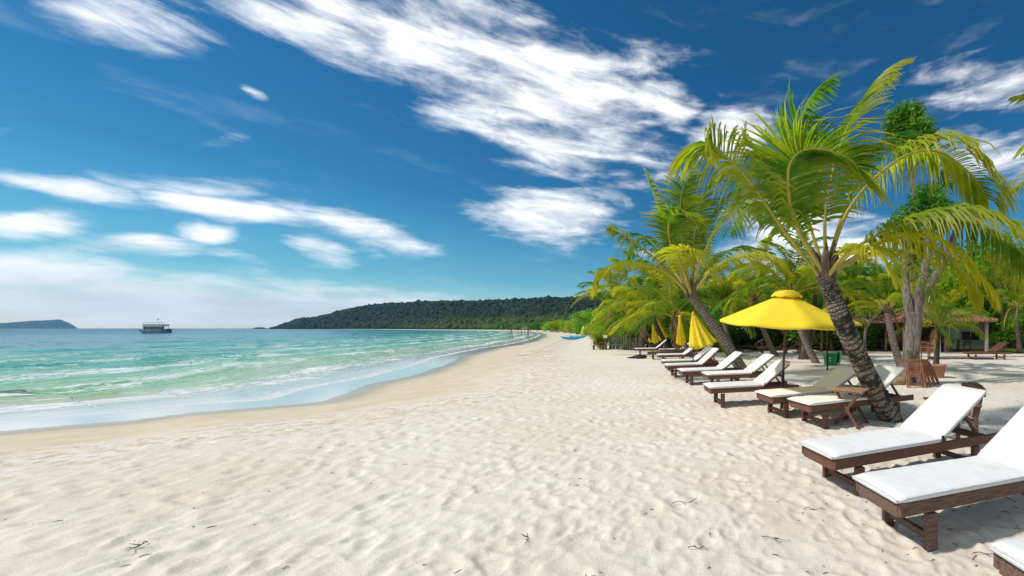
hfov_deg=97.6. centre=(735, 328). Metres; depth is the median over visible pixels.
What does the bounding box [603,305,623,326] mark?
broadleaf tree
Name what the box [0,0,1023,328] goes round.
sky
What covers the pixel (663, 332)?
folded umbrella
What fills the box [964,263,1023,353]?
palm tree
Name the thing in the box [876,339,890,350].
dining table
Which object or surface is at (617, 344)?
stake fence
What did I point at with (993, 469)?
sun lounger
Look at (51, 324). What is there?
island hills
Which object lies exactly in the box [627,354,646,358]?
seaweed clump
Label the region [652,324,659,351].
folded umbrella
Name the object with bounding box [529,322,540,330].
broadleaf tree
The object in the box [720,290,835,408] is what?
beach umbrella
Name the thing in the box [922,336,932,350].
wooden armchair
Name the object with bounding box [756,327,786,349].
shrub
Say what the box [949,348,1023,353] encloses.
grass
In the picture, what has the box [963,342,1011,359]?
sun lounger
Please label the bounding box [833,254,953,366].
palm tree
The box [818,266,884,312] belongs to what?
broadleaf tree
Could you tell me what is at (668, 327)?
shrub
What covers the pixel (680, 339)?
folded umbrella
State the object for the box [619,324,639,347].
shrub
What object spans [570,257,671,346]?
palm tree
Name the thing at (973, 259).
broadleaf tree
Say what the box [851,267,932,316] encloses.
broadleaf tree
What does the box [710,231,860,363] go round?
palm tree
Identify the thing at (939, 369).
terracotta pot
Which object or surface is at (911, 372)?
folding chair
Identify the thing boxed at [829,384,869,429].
folding table
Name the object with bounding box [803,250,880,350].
palm tree
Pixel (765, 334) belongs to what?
palm tree
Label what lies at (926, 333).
open pavilion
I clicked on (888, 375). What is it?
sun lounger
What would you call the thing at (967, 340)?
wooden armchair
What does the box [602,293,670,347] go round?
palm tree
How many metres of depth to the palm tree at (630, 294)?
23.11 m
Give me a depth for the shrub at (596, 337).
27.84 m
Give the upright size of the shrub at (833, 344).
3.429 m
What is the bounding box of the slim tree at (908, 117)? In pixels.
[878,95,956,294]
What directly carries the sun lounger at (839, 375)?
on the beach
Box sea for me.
[0,328,545,430]
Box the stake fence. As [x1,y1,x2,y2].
[609,327,643,349]
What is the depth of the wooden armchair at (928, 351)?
18.74 m
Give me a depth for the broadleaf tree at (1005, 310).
28.96 m
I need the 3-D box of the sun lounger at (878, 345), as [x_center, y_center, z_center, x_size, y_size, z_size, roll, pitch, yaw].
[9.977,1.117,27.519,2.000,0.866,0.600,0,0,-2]
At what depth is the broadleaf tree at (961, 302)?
27.67 m
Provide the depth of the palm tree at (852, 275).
26.07 m
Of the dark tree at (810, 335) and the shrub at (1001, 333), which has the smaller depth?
the dark tree at (810, 335)
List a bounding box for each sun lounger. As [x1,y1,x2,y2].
[635,339,666,353]
[647,343,689,359]
[656,348,697,358]
[659,343,697,350]
[661,346,717,371]
[664,348,719,377]
[677,351,743,384]
[701,353,779,381]
[703,359,798,407]
[738,339,766,351]
[755,365,855,417]
[757,340,789,353]
[775,340,801,353]
[787,365,913,428]
[798,384,997,495]
[852,406,1023,551]
[866,341,888,348]
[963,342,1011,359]
[987,537,1023,575]
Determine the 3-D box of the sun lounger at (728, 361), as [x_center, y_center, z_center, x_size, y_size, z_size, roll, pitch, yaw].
[-0.622,1.098,10.825,1.873,0.905,0.635,0,0,-20]
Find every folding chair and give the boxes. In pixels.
[905,359,923,387]
[920,359,927,387]
[922,359,931,386]
[924,359,935,385]
[926,359,939,384]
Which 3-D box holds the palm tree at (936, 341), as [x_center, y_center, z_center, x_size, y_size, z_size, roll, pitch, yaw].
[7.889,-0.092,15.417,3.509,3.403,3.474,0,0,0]
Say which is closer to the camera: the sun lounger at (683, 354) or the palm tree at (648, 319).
the sun lounger at (683, 354)
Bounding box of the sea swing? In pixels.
[508,325,530,338]
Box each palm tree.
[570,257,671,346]
[584,251,700,347]
[588,276,668,347]
[590,161,794,377]
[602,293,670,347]
[607,266,731,357]
[664,56,1023,422]
[672,262,761,345]
[707,237,794,355]
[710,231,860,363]
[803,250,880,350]
[803,260,882,317]
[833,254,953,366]
[886,286,992,363]
[956,252,1023,348]
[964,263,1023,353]
[1001,93,1023,197]
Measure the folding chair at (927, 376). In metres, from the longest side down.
0.716 x 0.360 x 0.069 m
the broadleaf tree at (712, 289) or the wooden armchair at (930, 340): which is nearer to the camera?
the wooden armchair at (930, 340)
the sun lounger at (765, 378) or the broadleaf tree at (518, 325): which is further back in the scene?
the broadleaf tree at (518, 325)
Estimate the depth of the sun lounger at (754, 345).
25.44 m
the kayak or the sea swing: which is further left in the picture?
the sea swing
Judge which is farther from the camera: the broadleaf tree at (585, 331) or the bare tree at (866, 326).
the broadleaf tree at (585, 331)
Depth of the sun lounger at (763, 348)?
23.34 m
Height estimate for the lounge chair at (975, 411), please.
0.808 m
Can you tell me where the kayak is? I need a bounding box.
[561,336,581,339]
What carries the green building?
on the beach
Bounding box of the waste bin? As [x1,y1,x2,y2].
[823,352,841,365]
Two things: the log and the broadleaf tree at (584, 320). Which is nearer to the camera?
the log
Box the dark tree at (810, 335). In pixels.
[784,273,843,359]
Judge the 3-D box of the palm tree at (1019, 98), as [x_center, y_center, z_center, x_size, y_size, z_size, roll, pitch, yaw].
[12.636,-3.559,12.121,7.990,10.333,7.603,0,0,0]
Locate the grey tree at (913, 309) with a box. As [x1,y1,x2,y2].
[878,177,996,385]
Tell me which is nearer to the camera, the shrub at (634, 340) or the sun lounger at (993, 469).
the sun lounger at (993, 469)
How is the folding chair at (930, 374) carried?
on the beach
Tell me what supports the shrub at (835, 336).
on the beach
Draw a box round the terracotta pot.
[931,364,946,377]
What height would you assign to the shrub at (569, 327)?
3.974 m
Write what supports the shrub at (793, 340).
on the beach
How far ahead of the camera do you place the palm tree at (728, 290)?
21.21 m
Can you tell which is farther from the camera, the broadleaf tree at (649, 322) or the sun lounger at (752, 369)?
the broadleaf tree at (649, 322)
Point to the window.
(963, 334)
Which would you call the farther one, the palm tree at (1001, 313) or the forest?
the forest
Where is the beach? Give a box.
[0,329,1023,575]
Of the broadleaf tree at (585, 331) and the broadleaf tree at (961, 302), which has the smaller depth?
the broadleaf tree at (961, 302)
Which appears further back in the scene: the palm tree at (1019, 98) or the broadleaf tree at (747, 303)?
the broadleaf tree at (747, 303)
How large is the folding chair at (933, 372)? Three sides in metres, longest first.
0.716 x 0.360 x 0.069 m
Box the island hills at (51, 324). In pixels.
[0,320,76,328]
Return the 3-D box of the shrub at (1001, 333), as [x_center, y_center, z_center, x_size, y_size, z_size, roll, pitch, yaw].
[19.518,0.548,28.359,3.201,2.628,2.664,0,0,35]
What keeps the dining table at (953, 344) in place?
on the open pavilion
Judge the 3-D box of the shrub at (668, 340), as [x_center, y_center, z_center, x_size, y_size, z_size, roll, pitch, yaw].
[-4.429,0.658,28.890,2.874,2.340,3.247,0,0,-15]
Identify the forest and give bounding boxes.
[268,295,622,329]
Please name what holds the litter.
on the beach
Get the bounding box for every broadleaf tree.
[513,323,522,330]
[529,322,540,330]
[566,308,598,325]
[572,311,596,334]
[579,309,604,322]
[582,322,596,333]
[591,307,621,328]
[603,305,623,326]
[618,309,675,329]
[678,274,729,318]
[719,290,771,345]
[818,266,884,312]
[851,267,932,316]
[883,251,989,329]
[917,247,1011,316]
[936,270,981,330]
[940,230,1023,311]
[957,224,1023,314]
[962,293,1023,329]
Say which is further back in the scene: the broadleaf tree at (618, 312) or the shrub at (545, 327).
the shrub at (545, 327)
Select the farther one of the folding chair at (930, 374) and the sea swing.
the sea swing
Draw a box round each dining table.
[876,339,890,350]
[941,339,960,351]
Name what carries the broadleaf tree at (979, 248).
on the beach
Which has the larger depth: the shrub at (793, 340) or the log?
the shrub at (793, 340)
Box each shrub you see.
[541,322,552,331]
[548,321,562,331]
[555,320,566,332]
[563,320,573,332]
[563,321,581,333]
[573,322,587,334]
[587,324,609,338]
[588,325,609,335]
[589,331,612,348]
[605,330,620,346]
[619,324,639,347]
[623,325,660,347]
[644,326,671,347]
[659,326,674,347]
[661,309,704,347]
[711,324,752,350]
[734,325,788,350]
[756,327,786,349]
[774,330,798,347]
[775,330,796,347]
[789,330,819,348]
[812,308,872,350]
[812,330,835,349]
[814,312,868,348]
[824,317,884,350]
[983,310,1023,346]
[983,321,1015,348]
[995,310,1023,348]
[996,313,1023,341]
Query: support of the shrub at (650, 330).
on the beach
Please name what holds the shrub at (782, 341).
on the beach
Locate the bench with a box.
[593,342,607,349]
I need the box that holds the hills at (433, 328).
[253,327,540,329]
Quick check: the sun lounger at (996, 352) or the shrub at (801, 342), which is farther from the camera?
the shrub at (801, 342)
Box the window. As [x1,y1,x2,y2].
[960,331,980,340]
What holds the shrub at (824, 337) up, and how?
on the beach
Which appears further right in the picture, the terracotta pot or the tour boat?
the terracotta pot
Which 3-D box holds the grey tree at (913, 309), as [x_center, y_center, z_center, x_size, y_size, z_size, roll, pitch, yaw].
[5.563,-1.345,11.447,3.143,5.853,2.038,0,0,-20]
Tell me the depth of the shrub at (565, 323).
114.21 m
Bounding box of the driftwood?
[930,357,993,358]
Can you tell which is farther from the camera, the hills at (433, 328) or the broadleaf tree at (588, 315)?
the hills at (433, 328)
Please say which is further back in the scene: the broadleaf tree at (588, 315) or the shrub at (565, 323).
the shrub at (565, 323)
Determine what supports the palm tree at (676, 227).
on the beach
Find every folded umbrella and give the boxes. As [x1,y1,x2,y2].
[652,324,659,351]
[657,319,668,345]
[676,315,685,358]
[689,311,717,361]
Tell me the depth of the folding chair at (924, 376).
9.88 m
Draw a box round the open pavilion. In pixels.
[788,302,997,353]
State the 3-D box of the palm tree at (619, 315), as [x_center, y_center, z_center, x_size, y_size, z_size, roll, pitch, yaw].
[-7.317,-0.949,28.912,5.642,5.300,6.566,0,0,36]
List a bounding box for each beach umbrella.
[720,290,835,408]
[821,308,861,369]
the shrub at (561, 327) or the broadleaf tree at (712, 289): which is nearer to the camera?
the broadleaf tree at (712, 289)
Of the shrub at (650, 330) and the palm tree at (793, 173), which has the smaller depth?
the palm tree at (793, 173)
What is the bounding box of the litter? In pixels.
[4,365,1020,575]
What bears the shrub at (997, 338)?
on the beach
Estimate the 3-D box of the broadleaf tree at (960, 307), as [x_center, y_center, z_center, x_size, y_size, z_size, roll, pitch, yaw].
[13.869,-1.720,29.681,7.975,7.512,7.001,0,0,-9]
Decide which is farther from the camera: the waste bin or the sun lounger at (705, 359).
the waste bin
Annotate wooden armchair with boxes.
[869,336,881,350]
[920,341,934,359]
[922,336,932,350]
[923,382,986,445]
[956,337,972,351]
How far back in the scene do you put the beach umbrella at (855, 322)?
13.97 m
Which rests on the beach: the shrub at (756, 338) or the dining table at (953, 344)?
the shrub at (756, 338)
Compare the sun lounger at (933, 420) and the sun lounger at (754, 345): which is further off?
the sun lounger at (754, 345)
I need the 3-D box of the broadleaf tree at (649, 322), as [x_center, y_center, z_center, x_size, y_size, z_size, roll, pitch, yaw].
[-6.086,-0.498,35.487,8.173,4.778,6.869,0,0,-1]
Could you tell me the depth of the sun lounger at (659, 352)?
18.96 m
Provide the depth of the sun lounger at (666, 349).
21.10 m
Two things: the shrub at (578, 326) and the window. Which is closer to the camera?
the window
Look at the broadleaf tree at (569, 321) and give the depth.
107.74 m
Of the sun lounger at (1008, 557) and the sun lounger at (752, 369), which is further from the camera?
the sun lounger at (752, 369)
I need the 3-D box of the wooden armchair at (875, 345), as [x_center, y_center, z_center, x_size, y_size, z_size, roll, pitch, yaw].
[8.836,0.970,25.187,0.670,0.939,0.684,0,0,-11]
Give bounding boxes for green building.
[943,318,1012,348]
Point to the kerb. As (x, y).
(974, 356)
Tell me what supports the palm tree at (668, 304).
on the beach
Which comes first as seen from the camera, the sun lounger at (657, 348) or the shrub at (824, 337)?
the sun lounger at (657, 348)
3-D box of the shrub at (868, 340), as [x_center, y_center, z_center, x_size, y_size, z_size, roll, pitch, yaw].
[7.708,0.465,25.863,4.318,2.808,3.656,0,0,-31]
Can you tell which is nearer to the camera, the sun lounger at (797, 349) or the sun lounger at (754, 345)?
the sun lounger at (797, 349)
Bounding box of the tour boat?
[139,319,171,332]
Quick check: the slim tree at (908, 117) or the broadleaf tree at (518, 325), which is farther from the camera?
the broadleaf tree at (518, 325)
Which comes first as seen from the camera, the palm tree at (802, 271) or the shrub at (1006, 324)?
the palm tree at (802, 271)
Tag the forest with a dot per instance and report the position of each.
(494, 314)
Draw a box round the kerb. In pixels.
[922,356,1023,356]
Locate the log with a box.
[892,377,905,384]
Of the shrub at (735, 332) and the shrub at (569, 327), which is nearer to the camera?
the shrub at (735, 332)
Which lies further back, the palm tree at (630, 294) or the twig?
the palm tree at (630, 294)
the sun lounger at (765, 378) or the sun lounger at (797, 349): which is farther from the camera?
the sun lounger at (797, 349)
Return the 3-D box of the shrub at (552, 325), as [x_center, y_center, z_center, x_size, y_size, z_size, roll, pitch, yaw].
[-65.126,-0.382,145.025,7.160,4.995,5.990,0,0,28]
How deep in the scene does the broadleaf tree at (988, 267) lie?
29.26 m
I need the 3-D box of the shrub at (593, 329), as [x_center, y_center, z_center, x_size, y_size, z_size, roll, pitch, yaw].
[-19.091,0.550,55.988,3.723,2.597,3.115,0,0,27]
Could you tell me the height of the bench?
0.553 m
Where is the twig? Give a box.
[125,541,147,549]
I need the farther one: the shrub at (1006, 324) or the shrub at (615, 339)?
the shrub at (615, 339)
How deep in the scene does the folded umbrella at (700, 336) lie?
13.49 m
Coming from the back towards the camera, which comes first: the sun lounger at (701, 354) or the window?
the window
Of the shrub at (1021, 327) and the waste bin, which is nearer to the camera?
the waste bin
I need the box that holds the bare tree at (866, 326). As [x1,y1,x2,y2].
[857,300,884,350]
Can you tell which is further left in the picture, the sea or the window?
the sea
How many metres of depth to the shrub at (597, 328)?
46.64 m
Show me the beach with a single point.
(466, 467)
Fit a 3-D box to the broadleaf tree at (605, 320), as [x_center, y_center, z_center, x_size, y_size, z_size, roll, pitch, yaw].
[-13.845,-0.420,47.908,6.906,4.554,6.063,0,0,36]
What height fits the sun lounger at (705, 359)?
0.935 m

